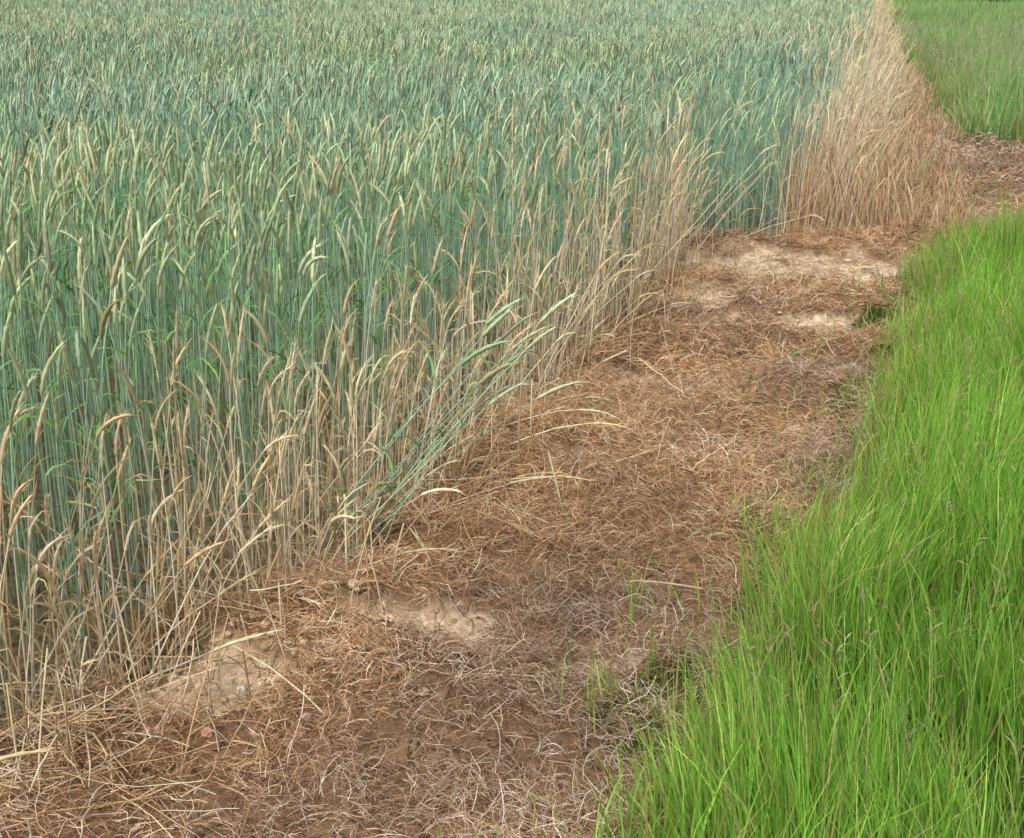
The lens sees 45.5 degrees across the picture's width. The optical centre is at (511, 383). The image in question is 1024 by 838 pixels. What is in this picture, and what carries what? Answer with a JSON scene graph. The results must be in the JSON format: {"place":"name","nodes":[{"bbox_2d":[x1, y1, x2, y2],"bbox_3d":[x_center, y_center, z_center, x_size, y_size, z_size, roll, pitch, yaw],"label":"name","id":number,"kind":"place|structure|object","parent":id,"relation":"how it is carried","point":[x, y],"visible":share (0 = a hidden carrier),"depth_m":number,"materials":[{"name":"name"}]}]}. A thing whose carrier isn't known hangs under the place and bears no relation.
{"place":"outdoors","nodes":[
{"label":"outdoors","id":0,"kind":"place"},
{"bbox_2d":[0,0,876,714],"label":"rye field","id":1,"kind":"structure","parent":0,"point":[328,120],"depth_m":5.85,"materials":[{"name":"green plant"}]},
{"bbox_2d":[0,0,1023,837],"bbox_3d":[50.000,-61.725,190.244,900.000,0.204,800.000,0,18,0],"label":"ground","id":2,"kind":"structure","parent":0,"point":[750,256],"depth_m":3.41,"materials":[{"name":"soil"}]},
{"bbox_2d":[0,237,914,766],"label":"soil clods","id":3,"kind":"object","parent":2,"relation":"on","point":[240,671],"visible":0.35,"depth_m":3.17,"materials":[{"name":"beige soil"}]},
{"bbox_2d":[0,0,990,837],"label":"dead rye stalks","id":4,"kind":"object","parent":2,"relation":"on","point":[886,94],"visible":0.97,"depth_m":3.99,"materials":[{"name":"plant"}]},
{"bbox_2d":[0,51,1023,837],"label":"dead grass mat","id":5,"kind":"object","parent":2,"relation":"on","point":[724,391],"visible":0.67,"depth_m":3.52,"materials":[{"name":"brown plant"}]},
{"bbox_2d":[553,182,944,544],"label":"weeds","id":6,"kind":"object","parent":2,"relation":"on","point":[703,538],"visible":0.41,"depth_m":5.00,"materials":[{"name":"brown plant"}]},
{"bbox_2d":[928,0,1011,2],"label":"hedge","id":7,"kind":"object","parent":2,"relation":"on","point":[983,0],"visible":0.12,"depth_m":70.50,"materials":[{"name":"green plant"}]},
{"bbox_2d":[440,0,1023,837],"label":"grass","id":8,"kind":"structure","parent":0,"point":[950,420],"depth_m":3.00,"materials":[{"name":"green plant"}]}
]}

